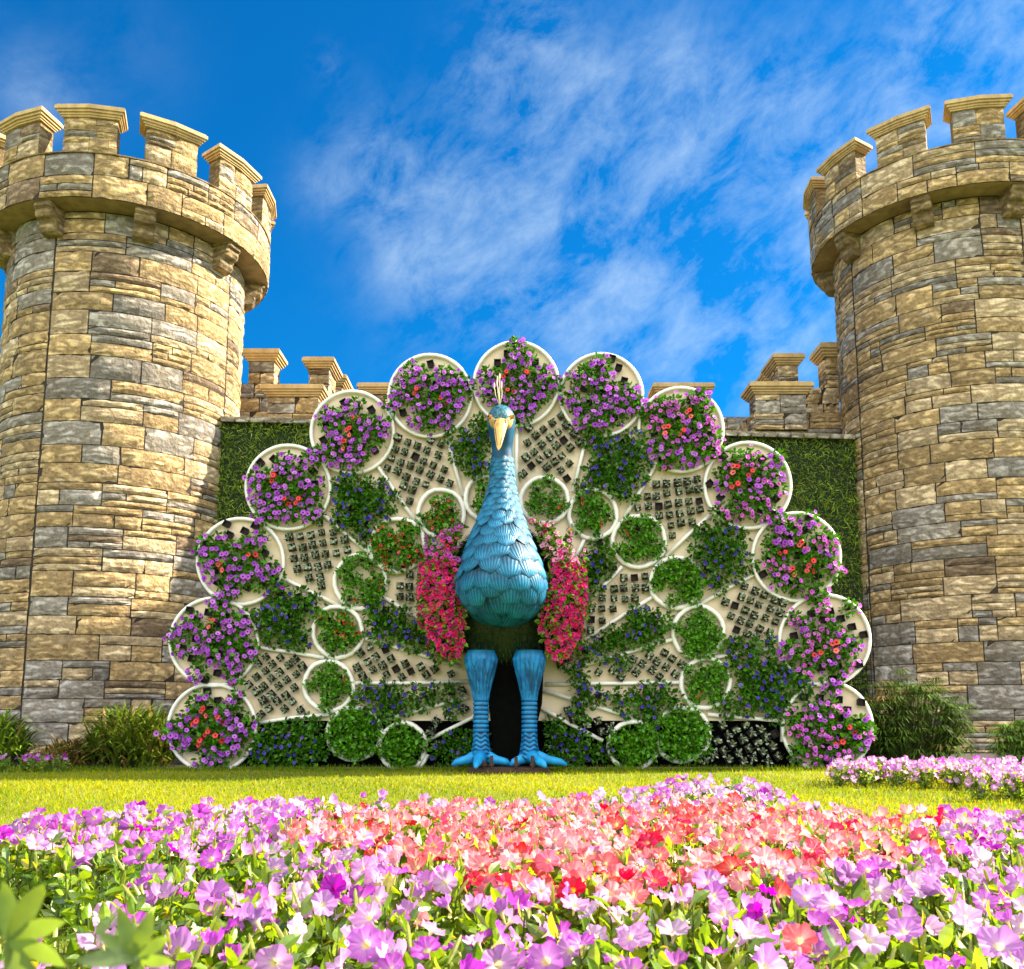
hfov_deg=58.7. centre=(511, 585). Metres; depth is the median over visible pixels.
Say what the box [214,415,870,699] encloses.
hedge wall
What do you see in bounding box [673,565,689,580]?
leafy plant
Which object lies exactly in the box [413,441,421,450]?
silver leaf plant
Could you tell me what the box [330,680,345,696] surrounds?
leafy plant
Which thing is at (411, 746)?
leafy plant
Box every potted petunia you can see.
[153,717,183,745]
[162,626,185,645]
[168,711,191,737]
[170,733,193,755]
[171,638,191,659]
[173,619,193,641]
[177,723,202,745]
[179,703,199,722]
[180,610,206,634]
[184,689,209,717]
[185,659,212,685]
[187,643,209,661]
[189,707,208,729]
[190,532,216,556]
[191,724,212,748]
[191,749,212,768]
[193,621,214,644]
[196,547,221,571]
[197,632,223,655]
[197,697,218,719]
[200,561,225,585]
[200,721,219,739]
[200,754,228,769]
[202,738,220,760]
[204,593,231,617]
[205,530,229,553]
[205,643,227,669]
[206,614,226,633]
[206,727,226,750]
[208,708,230,733]
[209,544,232,567]
[210,583,232,605]
[210,627,235,645]
[212,748,231,767]
[213,697,240,726]
[215,554,238,576]
[215,607,235,626]
[218,654,236,677]
[219,735,243,759]
[220,582,242,601]
[220,637,240,655]
[220,719,238,740]
[221,572,238,591]
[222,617,246,638]
[222,688,245,710]
[223,666,246,686]
[224,539,242,557]
[224,551,249,573]
[224,645,247,672]
[225,707,249,726]
[226,565,254,588]
[227,606,256,629]
[227,730,251,748]
[229,628,254,651]
[231,715,260,742]
[234,639,261,663]
[236,534,256,553]
[240,546,261,566]
[242,464,269,486]
[244,529,271,551]
[245,559,264,580]
[246,476,271,498]
[246,491,270,510]
[249,506,273,527]
[249,574,272,596]
[255,555,279,580]
[260,503,280,526]
[261,482,281,499]
[261,490,286,512]
[263,464,285,484]
[264,565,286,590]
[273,450,296,467]
[273,463,295,482]
[273,475,294,497]
[275,494,294,510]
[277,505,296,525]
[286,500,315,526]
[287,462,311,484]
[288,477,308,501]
[291,489,310,509]
[295,446,321,472]
[299,473,325,496]
[303,489,326,506]
[304,504,326,524]
[309,443,330,462]
[313,402,339,423]
[317,414,336,435]
[320,446,340,467]
[322,429,345,451]
[324,418,349,442]
[329,405,349,423]
[331,446,354,469]
[335,435,356,454]
[342,423,361,439]
[344,396,366,416]
[346,411,363,429]
[347,435,372,458]
[347,450,369,473]
[353,423,374,445]
[356,413,376,433]
[366,428,388,451]
[367,414,391,436]
[378,393,403,418]
[387,383,409,402]
[393,374,415,393]
[398,358,425,378]
[399,391,420,406]
[405,410,424,431]
[408,381,425,396]
[410,397,434,418]
[411,368,434,387]
[418,383,438,408]
[421,417,439,436]
[425,402,446,426]
[427,373,446,396]
[431,392,453,413]
[434,363,452,379]
[435,408,455,429]
[436,382,458,399]
[439,397,463,421]
[441,367,463,387]
[448,386,472,408]
[455,373,476,394]
[475,381,498,403]
[476,364,498,387]
[487,393,504,406]
[488,376,505,393]
[495,363,516,383]
[500,384,517,400]
[501,402,517,415]
[502,353,523,375]
[503,335,526,356]
[504,394,524,412]
[506,373,527,395]
[514,382,533,402]
[514,402,534,422]
[515,365,533,382]
[515,411,527,430]
[516,344,538,368]
[524,393,543,413]
[525,373,546,393]
[530,363,554,386]
[531,383,553,404]
[543,374,565,393]
[557,386,582,411]
[564,368,586,388]
[567,396,588,416]
[571,411,592,431]
[577,359,600,385]
[577,419,601,442]
[581,393,599,411]
[582,372,604,394]
[584,402,607,422]
[590,351,611,373]
[592,414,615,436]
[593,384,613,403]
[594,366,616,388]
[598,397,620,417]
[603,380,622,398]
[608,389,629,407]
[608,408,625,427]
[614,401,636,420]
[621,381,640,402]
[624,395,648,418]
[639,409,664,433]
[640,398,658,419]
[642,425,668,449]
[646,439,668,460]
[653,394,671,414]
[653,448,672,471]
[655,408,675,430]
[659,421,681,444]
[661,447,684,471]
[663,390,685,412]
[664,434,680,454]
[669,407,685,423]
[672,421,691,438]
[675,432,695,447]
[679,445,700,469]
[681,389,699,408]
[681,405,701,422]
[684,415,705,438]
[688,429,707,447]
[689,387,712,406]
[689,438,715,466]
[691,397,716,423]
[697,422,725,444]
[701,413,715,432]
[703,437,724,459]
[707,500,731,522]
[711,459,733,480]
[713,474,730,495]
[721,447,750,470]
[721,461,748,487]
[722,502,744,522]
[726,472,749,498]
[726,488,744,508]
[736,487,760,511]
[738,477,762,499]
[738,502,756,521]
[740,444,762,467]
[743,462,760,478]
[749,475,773,494]
[751,458,773,481]
[752,501,770,523]
[754,490,773,511]
[760,536,785,559]
[760,548,780,571]
[762,462,786,484]
[763,521,788,547]
[766,448,787,469]
[766,473,788,499]
[767,503,783,521]
[767,511,794,536]
[767,569,789,592]
[770,556,790,576]
[774,545,793,561]
[775,526,801,550]
[777,637,800,663]
[781,712,804,737]
[783,573,802,593]
[784,563,803,581]
[784,607,802,628]
[785,544,810,568]
[786,742,809,764]
[788,578,813,599]
[788,644,812,667]
[789,516,803,537]
[790,667,813,686]
[791,723,811,744]
[792,615,813,636]
[792,705,812,726]
[796,508,819,530]
[796,534,815,556]
[796,564,817,583]
[798,633,815,653]
[799,548,822,574]
[799,653,822,673]
[799,732,820,757]
[802,696,823,716]
[804,720,824,738]
[805,621,826,642]
[806,579,831,604]
[806,745,828,767]
[807,590,831,614]
[808,524,833,548]
[808,642,828,659]
[810,607,835,634]
[810,705,833,726]
[811,727,829,746]
[811,755,837,767]
[813,554,837,578]
[813,734,838,760]
[817,544,838,563]
[817,630,836,652]
[818,529,840,552]
[818,668,846,693]
[819,651,840,671]
[820,680,841,697]
[821,698,843,717]
[823,717,842,741]
[824,619,845,637]
[825,560,847,582]
[825,634,849,658]
[825,748,846,764]
[826,658,852,679]
[829,708,852,731]
[829,724,853,750]
[833,628,854,649]
[833,644,860,666]
[834,737,857,760]
[837,717,858,739]
[838,597,861,618]
[844,635,865,655]
[844,731,871,754]
[847,713,870,738]
[854,720,879,744]
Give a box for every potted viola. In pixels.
[243,741,269,767]
[247,733,276,758]
[248,599,277,629]
[254,614,278,641]
[254,746,282,768]
[259,736,283,765]
[260,625,285,649]
[260,722,279,746]
[262,596,289,622]
[265,578,290,607]
[269,608,291,632]
[270,730,287,748]
[272,620,297,645]
[274,716,298,741]
[274,743,298,767]
[276,592,298,615]
[277,605,303,628]
[279,734,304,756]
[281,630,303,652]
[284,585,311,611]
[284,748,305,767]
[286,722,306,748]
[288,618,306,637]
[291,595,318,622]
[292,626,312,652]
[292,711,317,736]
[293,740,312,761]
[298,729,318,753]
[299,747,326,769]
[302,715,325,744]
[306,590,328,613]
[307,735,330,760]
[328,496,348,519]
[329,469,354,493]
[329,483,354,508]
[329,511,346,532]
[338,511,363,536]
[340,496,362,521]
[341,483,363,506]
[342,470,368,498]
[346,689,371,714]
[353,499,377,522]
[353,514,377,535]
[353,527,371,547]
[354,485,379,509]
[356,475,376,496]
[356,677,378,701]
[362,600,385,621]
[362,612,388,639]
[366,487,391,514]
[366,500,392,524]
[366,688,387,709]
[366,703,394,729]
[367,624,394,649]
[371,475,392,498]
[374,599,396,624]
[374,677,399,701]
[375,694,398,719]
[379,488,404,514]
[379,611,403,631]
[383,621,402,642]
[383,683,410,712]
[389,603,412,633]
[393,623,415,640]
[396,633,420,655]
[396,694,419,717]
[402,681,427,709]
[406,619,425,639]
[411,631,431,651]
[415,692,434,714]
[421,679,444,706]
[423,531,439,546]
[425,644,441,663]
[426,739,453,766]
[440,679,463,705]
[440,728,463,750]
[441,701,463,721]
[441,740,462,761]
[442,424,465,447]
[447,443,465,465]
[452,738,472,765]
[453,750,469,768]
[454,431,474,457]
[455,451,481,475]
[457,726,472,749]
[460,421,482,443]
[463,457,488,482]
[465,738,491,754]
[468,411,488,432]
[468,441,483,460]
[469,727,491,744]
[472,429,491,451]
[474,448,491,471]
[479,421,490,445]
[542,713,566,735]
[542,724,567,747]
[542,737,562,757]
[549,747,565,768]
[554,750,579,768]
[555,727,580,750]
[556,739,579,761]
[557,652,581,673]
[565,663,590,688]
[566,697,595,723]
[568,679,593,708]
[568,724,592,748]
[570,740,589,761]
[571,751,588,768]
[572,476,593,495]
[573,640,595,663]
[579,737,603,763]
[580,459,601,479]
[581,428,606,451]
[584,438,609,464]
[585,550,599,568]
[585,561,604,583]
[586,641,611,665]
[587,531,609,555]
[588,470,604,493]
[588,543,613,566]
[588,569,608,593]
[588,590,595,611]
[588,682,609,708]
[590,629,614,651]
[591,451,613,476]
[594,555,616,578]
[594,740,616,763]
[598,436,621,458]
[598,463,617,483]
[599,474,625,498]
[600,631,627,659]
[605,448,623,468]
[605,622,630,643]
[605,685,628,709]
[608,457,630,483]
[611,652,632,672]
[612,471,634,491]
[613,433,633,451]
[613,691,639,720]
[615,442,637,466]
[616,484,641,505]
[618,624,642,650]
[620,613,647,640]
[621,426,642,446]
[622,456,643,473]
[624,466,650,489]
[625,439,648,458]
[626,599,650,625]
[626,685,646,707]
[630,628,656,652]
[633,450,653,473]
[633,617,657,641]
[634,699,654,723]
[636,679,656,705]
[638,604,661,628]
[640,688,664,713]
[642,702,665,728]
[646,620,670,645]
[650,610,674,632]
[653,679,672,705]
[659,688,686,713]
[685,531,712,555]
[685,544,711,569]
[690,520,714,542]
[697,558,719,584]
[700,548,721,568]
[702,521,724,543]
[702,536,723,557]
[707,575,729,597]
[712,534,736,560]
[712,561,730,583]
[713,520,741,547]
[713,549,732,570]
[718,698,739,720]
[722,563,744,585]
[722,635,745,659]
[722,650,746,675]
[726,552,744,575]
[726,688,748,710]
[728,525,752,549]
[729,541,748,559]
[732,693,759,718]
[733,675,759,702]
[734,659,757,684]
[738,551,761,575]
[738,632,764,658]
[741,649,761,675]
[744,669,764,691]
[746,686,769,712]
[752,675,777,699]
[755,661,772,681]
[757,691,777,716]
[760,632,777,654]
[760,650,781,673]
[763,665,785,691]
[763,683,783,711]
[763,705,786,727]
[772,692,798,718]
[773,678,791,700]
[774,658,789,679]
[778,662,802,689]
[788,672,816,700]
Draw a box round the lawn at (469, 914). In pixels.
[0,769,1023,968]
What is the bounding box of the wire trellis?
[839,584,872,698]
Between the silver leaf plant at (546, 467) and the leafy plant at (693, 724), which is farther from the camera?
the silver leaf plant at (546, 467)
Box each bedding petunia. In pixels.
[0,753,10,772]
[0,812,62,886]
[0,820,27,884]
[0,829,78,917]
[0,936,66,968]
[3,915,135,968]
[7,807,81,854]
[15,754,31,771]
[15,822,90,897]
[21,832,114,930]
[27,753,40,771]
[38,754,55,771]
[42,808,116,878]
[49,806,126,875]
[49,823,124,907]
[50,753,69,771]
[61,844,151,932]
[62,884,183,967]
[72,871,199,968]
[91,922,224,968]
[101,840,195,914]
[103,799,152,853]
[104,862,210,927]
[105,814,169,876]
[130,814,185,861]
[136,809,199,869]
[137,825,215,904]
[149,803,208,840]
[151,819,226,882]
[161,846,226,925]
[163,902,266,968]
[164,796,228,829]
[165,812,235,880]
[178,866,276,960]
[188,840,262,925]
[193,878,280,968]
[194,808,259,869]
[195,817,279,883]
[202,801,262,830]
[218,906,318,968]
[219,798,279,854]
[219,826,291,886]
[223,862,304,945]
[225,924,364,968]
[228,959,312,968]
[233,795,286,821]
[236,817,298,864]
[241,840,320,930]
[249,803,307,832]
[252,835,336,891]
[256,832,325,908]
[256,886,364,968]
[268,871,363,967]
[274,806,322,849]
[277,815,350,867]
[282,797,328,832]
[286,818,346,886]
[290,792,339,819]
[298,847,385,918]
[302,856,386,939]
[308,839,401,892]
[317,828,402,878]
[320,810,381,847]
[320,884,430,968]
[324,798,378,826]
[325,938,406,968]
[330,820,403,866]
[333,801,378,821]
[342,813,414,873]
[344,901,461,968]
[346,924,444,968]
[355,788,394,839]
[360,863,468,964]
[363,808,428,877]
[370,873,450,945]
[380,845,474,938]
[388,797,435,840]
[390,793,441,816]
[392,837,470,921]
[395,802,441,873]
[409,819,480,874]
[411,919,534,968]
[415,833,493,922]
[424,806,494,842]
[426,811,487,846]
[432,796,485,820]
[433,887,547,967]
[437,805,489,837]
[443,796,495,811]
[449,855,537,948]
[453,908,562,968]
[460,953,485,968]
[463,842,555,925]
[468,833,557,909]
[477,815,536,857]
[481,798,533,830]
[481,876,571,967]
[483,825,541,870]
[486,800,536,829]
[490,827,565,908]
[493,808,544,830]
[504,790,552,828]
[522,932,656,968]
[525,888,648,962]
[530,839,619,929]
[536,812,596,854]
[537,865,654,963]
[538,792,591,816]
[538,808,593,830]
[542,822,616,880]
[546,797,597,830]
[546,835,635,886]
[555,799,608,831]
[555,859,659,929]
[556,792,598,820]
[557,828,635,882]
[558,905,688,968]
[589,808,655,831]
[592,793,648,819]
[593,786,635,815]
[594,803,659,833]
[595,795,650,810]
[598,830,684,904]
[601,859,703,968]
[601,951,692,968]
[604,800,663,833]
[606,813,673,857]
[611,817,664,847]
[613,830,682,865]
[630,781,675,806]
[634,791,689,809]
[638,845,714,932]
[643,777,685,798]
[647,781,692,797]
[648,786,683,807]
[648,868,770,964]
[650,799,694,837]
[650,808,698,853]
[651,793,709,809]
[652,890,764,968]
[652,910,794,968]
[659,803,723,852]
[663,815,727,905]
[672,814,736,856]
[675,773,715,785]
[680,776,718,789]
[680,780,721,804]
[680,825,761,900]
[684,781,730,804]
[684,836,766,899]
[692,792,743,822]
[693,783,743,812]
[696,942,787,968]
[699,796,761,846]
[702,848,795,930]
[703,791,756,812]
[704,936,850,968]
[709,802,757,854]
[712,807,778,856]
[714,855,812,924]
[722,775,756,793]
[725,877,864,966]
[735,782,785,800]
[737,821,804,856]
[740,812,801,848]
[742,782,784,806]
[743,782,772,803]
[743,821,814,855]
[745,897,840,968]
[747,789,798,816]
[749,916,885,968]
[751,840,856,929]
[754,794,799,813]
[756,801,813,821]
[765,802,812,821]
[765,833,839,922]
[769,854,887,932]
[777,809,836,849]
[782,922,904,968]
[795,821,863,842]
[798,801,842,817]
[802,814,860,835]
[814,866,919,968]
[817,890,944,968]
[819,825,898,886]
[822,805,892,848]
[824,757,853,784]
[825,760,856,787]
[826,833,906,904]
[830,758,853,778]
[832,804,886,840]
[843,754,859,780]
[845,815,921,862]
[848,758,880,787]
[850,818,928,862]
[850,960,947,968]
[851,758,880,781]
[855,855,957,968]
[864,756,886,776]
[866,756,891,782]
[875,826,955,913]
[881,760,911,786]
[882,757,904,782]
[882,757,913,782]
[885,854,966,944]
[886,900,1023,968]
[891,804,952,842]
[895,838,985,917]
[901,807,974,856]
[906,759,930,782]
[908,759,939,783]
[908,762,939,788]
[917,846,1001,928]
[918,873,1021,968]
[920,755,941,780]
[924,757,943,779]
[924,932,1023,968]
[927,884,1023,968]
[934,756,955,774]
[934,804,986,837]
[934,823,1007,896]
[938,760,971,784]
[939,759,969,789]
[942,759,970,781]
[948,756,962,761]
[950,807,1009,839]
[957,761,987,787]
[957,961,976,968]
[958,862,1023,929]
[959,827,1023,878]
[962,767,998,800]
[965,764,998,790]
[967,758,993,767]
[967,812,1023,858]
[969,757,989,764]
[970,832,1023,896]
[973,755,987,759]
[975,868,1023,927]
[985,820,1023,863]
[988,759,1010,787]
[988,908,1023,968]
[991,757,1011,763]
[991,766,1023,797]
[994,768,1023,800]
[995,762,1023,787]
[996,755,1012,761]
[1002,756,1023,769]
[1002,808,1023,837]
[1007,851,1021,875]
[1011,815,1023,848]
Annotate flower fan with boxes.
[167,340,873,768]
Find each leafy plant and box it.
[301,679,314,692]
[311,667,326,680]
[311,677,321,692]
[313,608,328,626]
[317,632,330,647]
[317,695,335,715]
[319,610,334,629]
[319,622,336,640]
[319,688,336,704]
[320,668,339,686]
[320,680,335,693]
[322,659,337,671]
[323,726,338,745]
[325,642,339,657]
[326,635,339,650]
[327,712,345,729]
[327,732,345,749]
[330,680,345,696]
[330,690,344,704]
[331,611,349,630]
[331,625,345,640]
[331,667,349,685]
[332,720,349,739]
[333,562,352,582]
[333,743,349,758]
[335,709,353,724]
[335,729,354,748]
[336,608,350,618]
[336,634,354,654]
[337,735,359,759]
[339,626,354,644]
[340,578,356,592]
[340,679,355,695]
[341,555,358,570]
[341,590,356,607]
[341,718,358,732]
[342,702,361,719]
[344,568,358,583]
[344,617,357,632]
[345,728,359,741]
[345,748,363,764]
[346,711,366,730]
[347,625,366,645]
[348,736,368,753]
[351,720,368,738]
[353,551,368,567]
[354,573,367,588]
[354,742,372,759]
[355,587,370,604]
[356,707,374,724]
[358,728,376,747]
[361,578,375,592]
[362,558,377,572]
[363,590,379,606]
[363,715,377,734]
[365,739,379,756]
[367,570,382,584]
[368,542,383,560]
[368,584,386,601]
[369,726,382,741]
[370,531,383,546]
[372,572,390,591]
[374,536,388,550]
[375,744,392,758]
[376,522,391,537]
[376,550,390,565]
[378,729,399,750]
[381,527,398,545]
[381,557,397,574]
[382,542,397,558]
[382,738,402,759]
[385,750,398,766]
[388,536,404,553]
[388,717,408,737]
[390,727,409,745]
[393,736,411,756]
[393,745,415,766]
[394,528,412,549]
[395,543,409,558]
[396,517,411,531]
[397,558,409,573]
[397,756,415,768]
[398,548,418,566]
[401,726,419,745]
[402,734,421,752]
[404,524,421,539]
[405,538,417,549]
[407,748,420,762]
[409,543,424,560]
[411,730,432,752]
[415,512,428,526]
[424,509,434,525]
[425,518,442,531]
[428,495,445,510]
[432,503,449,521]
[436,515,450,527]
[438,524,451,532]
[442,493,454,505]
[442,501,459,517]
[444,512,460,525]
[470,493,483,512]
[475,481,488,496]
[524,498,542,515]
[528,480,544,497]
[529,491,541,506]
[537,491,551,507]
[540,501,559,519]
[542,473,555,488]
[549,485,562,497]
[550,497,560,509]
[555,496,570,513]
[571,519,584,535]
[572,506,586,518]
[573,490,588,507]
[578,499,593,513]
[578,515,592,528]
[585,518,600,533]
[586,491,604,509]
[586,508,601,519]
[591,498,609,514]
[592,514,606,527]
[602,507,615,522]
[605,728,627,748]
[610,541,629,557]
[611,742,629,760]
[614,754,633,768]
[615,733,631,747]
[617,744,641,765]
[618,523,631,539]
[620,513,639,529]
[621,548,634,563]
[623,540,640,554]
[623,724,637,741]
[625,529,637,540]
[628,518,646,535]
[628,729,647,747]
[628,740,641,752]
[628,751,645,766]
[631,536,643,547]
[632,544,650,562]
[634,719,653,734]
[636,741,652,756]
[637,526,652,543]
[637,731,657,751]
[639,512,651,527]
[640,542,654,557]
[641,724,659,741]
[641,748,660,763]
[644,518,661,538]
[644,533,658,546]
[647,577,664,593]
[650,547,661,560]
[652,538,667,553]
[652,569,665,585]
[653,560,668,575]
[653,712,675,732]
[653,727,669,742]
[655,732,672,753]
[659,570,675,586]
[662,560,681,580]
[662,743,680,761]
[663,593,678,610]
[664,725,681,740]
[665,718,679,732]
[665,733,678,751]
[666,554,681,568]
[666,707,683,723]
[668,574,682,589]
[669,743,689,763]
[670,621,684,637]
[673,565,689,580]
[673,585,690,604]
[673,724,693,744]
[674,705,694,727]
[674,735,690,753]
[677,717,690,734]
[678,557,691,571]
[679,578,694,590]
[679,747,701,766]
[680,569,700,584]
[680,612,696,626]
[680,633,697,649]
[680,640,698,658]
[682,587,702,605]
[682,624,696,639]
[682,663,697,680]
[683,730,698,741]
[684,559,698,571]
[684,677,700,693]
[685,717,701,735]
[685,736,696,752]
[687,693,700,706]
[687,707,701,722]
[688,632,707,650]
[689,570,707,587]
[689,580,704,596]
[690,623,705,641]
[691,642,706,660]
[691,671,703,683]
[691,682,709,701]
[691,736,713,758]
[692,604,708,618]
[692,614,708,626]
[692,717,713,736]
[693,727,713,745]
[695,662,709,676]
[697,623,717,639]
[697,634,716,651]
[700,676,712,690]
[701,614,718,631]
[701,644,715,659]
[703,666,721,684]
[705,682,722,697]
[706,657,726,676]
[706,693,721,710]
[709,626,724,641]
[709,634,728,653]
[712,674,726,687]
[716,667,732,680]
[717,688,728,700]
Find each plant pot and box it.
[185,606,193,613]
[187,654,196,661]
[200,675,209,683]
[203,687,211,694]
[204,608,212,616]
[213,669,221,676]
[214,697,221,703]
[222,519,231,527]
[226,530,233,538]
[240,526,248,534]
[250,521,259,529]
[255,458,264,466]
[261,548,268,557]
[269,454,277,463]
[308,467,317,475]
[318,435,327,443]
[339,398,346,405]
[367,405,375,414]
[371,446,379,454]
[399,408,406,416]
[426,359,434,368]
[494,359,500,366]
[504,350,509,357]
[532,359,538,367]
[580,384,586,391]
[610,354,616,362]
[615,363,622,371]
[620,376,627,384]
[705,479,713,487]
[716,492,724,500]
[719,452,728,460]
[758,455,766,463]
[758,569,767,577]
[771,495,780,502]
[789,632,798,638]
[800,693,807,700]
[802,526,807,533]
[807,609,815,616]
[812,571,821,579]
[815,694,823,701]
[817,664,825,671]
[828,607,834,614]
[835,696,842,703]
[836,614,845,621]
[843,706,851,710]
[847,623,856,630]
[855,660,863,668]
[856,698,865,705]
[859,630,867,638]
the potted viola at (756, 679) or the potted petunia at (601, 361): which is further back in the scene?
the potted petunia at (601, 361)
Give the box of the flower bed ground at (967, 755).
[4,752,1005,769]
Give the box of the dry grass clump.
[26,735,106,767]
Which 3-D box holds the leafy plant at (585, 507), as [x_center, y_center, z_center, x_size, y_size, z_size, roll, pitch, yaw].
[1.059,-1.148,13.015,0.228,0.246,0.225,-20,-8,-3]
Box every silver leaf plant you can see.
[244,680,253,688]
[250,686,260,696]
[251,672,261,681]
[254,659,262,667]
[256,710,265,720]
[257,693,269,707]
[258,681,268,691]
[261,652,270,662]
[261,666,269,674]
[262,638,271,646]
[264,704,273,712]
[266,672,276,684]
[266,689,276,699]
[267,659,276,669]
[272,696,281,705]
[274,653,284,661]
[274,667,284,677]
[274,681,283,691]
[278,690,290,700]
[280,704,288,714]
[282,675,290,684]
[283,532,293,541]
[284,660,293,669]
[286,543,296,551]
[287,697,296,705]
[288,554,297,563]
[289,654,300,664]
[290,683,298,691]
[292,562,303,576]
[292,670,300,678]
[295,532,303,539]
[295,661,307,671]
[296,704,305,715]
[297,543,306,552]
[298,553,310,562]
[303,563,311,571]
[305,571,314,584]
[306,531,314,539]
[308,538,318,551]
[310,550,320,559]
[313,562,323,571]
[315,518,322,525]
[315,581,325,589]
[316,529,324,535]
[316,573,325,581]
[317,539,326,546]
[320,550,328,558]
[323,558,333,571]
[328,528,336,536]
[329,537,337,544]
[332,549,339,556]
[340,533,349,545]
[342,545,351,553]
[352,660,362,674]
[354,648,365,658]
[356,671,367,681]
[363,657,371,665]
[365,643,373,650]
[368,665,377,673]
[371,652,380,661]
[377,659,387,671]
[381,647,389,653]
[382,670,390,678]
[383,462,391,471]
[385,654,395,662]
[387,454,395,462]
[391,445,399,453]
[391,466,402,475]
[391,664,400,673]
[393,432,402,442]
[395,593,403,601]
[396,458,404,466]
[396,582,403,588]
[397,671,407,681]
[399,448,408,455]
[399,480,408,490]
[400,659,410,668]
[401,471,410,481]
[404,438,411,446]
[404,582,412,590]
[405,569,414,579]
[405,591,414,602]
[406,460,414,469]
[406,496,413,504]
[407,484,416,494]
[407,667,414,675]
[410,452,419,461]
[412,477,420,487]
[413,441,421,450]
[415,465,423,474]
[415,662,425,671]
[419,456,427,466]
[419,670,431,679]
[421,445,432,455]
[421,481,429,488]
[424,470,436,480]
[425,726,435,737]
[426,437,434,444]
[429,461,437,469]
[429,664,439,674]
[431,714,441,727]
[433,451,442,459]
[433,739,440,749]
[435,439,444,448]
[435,474,444,483]
[440,464,448,473]
[444,710,456,719]
[445,479,453,488]
[445,670,454,678]
[457,686,466,696]
[460,701,470,716]
[518,469,527,479]
[521,452,530,462]
[522,438,531,447]
[524,423,533,432]
[527,461,535,469]
[529,448,538,456]
[531,429,540,440]
[535,439,547,450]
[535,455,543,463]
[539,424,547,433]
[541,461,551,472]
[543,448,552,458]
[545,433,554,441]
[547,417,556,427]
[550,457,559,466]
[551,440,561,452]
[554,428,561,435]
[554,466,566,475]
[556,410,564,420]
[557,452,565,459]
[559,435,568,444]
[560,420,571,430]
[562,474,571,482]
[563,705,571,715]
[565,442,575,452]
[565,458,573,467]
[567,429,579,439]
[568,714,577,723]
[575,435,583,447]
[582,721,590,728]
[587,626,593,632]
[588,616,594,622]
[589,605,594,612]
[593,715,602,725]
[594,668,602,676]
[597,616,605,623]
[597,727,606,735]
[598,593,606,602]
[598,605,605,612]
[605,722,613,732]
[608,603,616,612]
[608,665,616,674]
[609,584,617,592]
[610,594,616,601]
[615,671,625,681]
[619,583,627,591]
[619,595,628,602]
[620,573,627,581]
[624,664,632,671]
[628,593,638,601]
[629,654,637,663]
[630,583,638,591]
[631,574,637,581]
[631,666,640,677]
[634,503,640,511]
[636,657,646,670]
[639,583,651,593]
[641,571,648,579]
[643,489,650,499]
[644,501,651,509]
[644,651,653,659]
[646,663,656,676]
[649,480,660,488]
[652,491,659,499]
[652,656,661,666]
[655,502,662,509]
[655,511,662,519]
[655,672,663,680]
[659,648,669,657]
[660,489,670,496]
[661,478,671,488]
[661,661,670,671]
[664,497,671,508]
[665,510,674,518]
[667,522,674,528]
[667,531,675,538]
[667,653,676,663]
[670,669,679,678]
[672,476,681,486]
[674,497,681,506]
[675,487,682,495]
[675,509,683,517]
[675,517,685,526]
[677,658,686,668]
[681,477,692,486]
[683,497,692,504]
[684,485,693,494]
[685,506,694,515]
[685,517,695,525]
[691,473,701,484]
[693,484,702,493]
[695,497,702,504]
[696,506,704,513]
[700,755,710,765]
[710,747,718,760]
[712,735,722,745]
[718,720,727,730]
[718,745,730,755]
[721,595,729,606]
[723,754,733,764]
[724,730,733,739]
[725,611,734,620]
[727,739,736,748]
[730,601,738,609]
[731,725,740,734]
[732,625,740,633]
[734,614,745,626]
[734,748,742,757]
[737,592,745,601]
[737,733,749,744]
[738,755,748,765]
[740,581,748,590]
[740,605,749,614]
[740,629,751,637]
[741,721,749,729]
[744,596,754,604]
[744,744,755,752]
[745,619,754,627]
[746,727,757,738]
[747,751,757,763]
[748,584,760,597]
[748,609,759,620]
[752,632,760,639]
[752,738,762,747]
[754,600,763,608]
[754,624,764,633]
[756,725,765,734]
[757,747,767,756]
[760,590,769,598]
[760,612,769,623]
[760,732,771,741]
[761,754,772,766]
[765,603,774,613]
[766,628,773,635]
[766,741,777,751]
[768,595,779,604]
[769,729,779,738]
[771,618,779,625]
[773,751,782,761]
[774,606,784,617]
[778,598,788,607]
[787,756,795,764]
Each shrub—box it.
[0,705,49,766]
[54,699,179,767]
[863,698,914,760]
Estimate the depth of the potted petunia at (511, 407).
13.12 m
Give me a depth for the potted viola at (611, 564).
12.87 m
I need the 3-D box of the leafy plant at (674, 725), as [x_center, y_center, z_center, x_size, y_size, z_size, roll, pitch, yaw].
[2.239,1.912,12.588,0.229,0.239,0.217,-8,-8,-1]
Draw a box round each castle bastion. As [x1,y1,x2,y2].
[240,348,353,418]
[736,342,841,433]
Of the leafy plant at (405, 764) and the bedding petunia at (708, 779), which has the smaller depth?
the bedding petunia at (708, 779)
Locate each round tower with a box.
[0,104,276,754]
[803,93,1023,751]
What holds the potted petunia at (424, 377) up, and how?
attached to the flower fan
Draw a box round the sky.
[0,0,1023,416]
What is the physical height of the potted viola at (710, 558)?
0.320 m
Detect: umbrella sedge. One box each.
[856,670,985,761]
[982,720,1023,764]
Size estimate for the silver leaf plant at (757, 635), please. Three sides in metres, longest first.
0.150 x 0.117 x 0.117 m
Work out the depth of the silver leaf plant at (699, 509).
13.04 m
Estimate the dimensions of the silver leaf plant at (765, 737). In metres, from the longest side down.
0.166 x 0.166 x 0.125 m
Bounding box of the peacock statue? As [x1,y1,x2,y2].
[414,373,591,773]
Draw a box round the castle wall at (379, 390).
[356,382,747,430]
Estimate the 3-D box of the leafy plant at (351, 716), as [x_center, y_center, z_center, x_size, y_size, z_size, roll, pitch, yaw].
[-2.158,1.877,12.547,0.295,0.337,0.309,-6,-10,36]
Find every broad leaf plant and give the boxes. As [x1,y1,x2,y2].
[0,881,65,968]
[75,908,174,968]
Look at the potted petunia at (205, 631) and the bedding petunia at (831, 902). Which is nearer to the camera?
the bedding petunia at (831, 902)

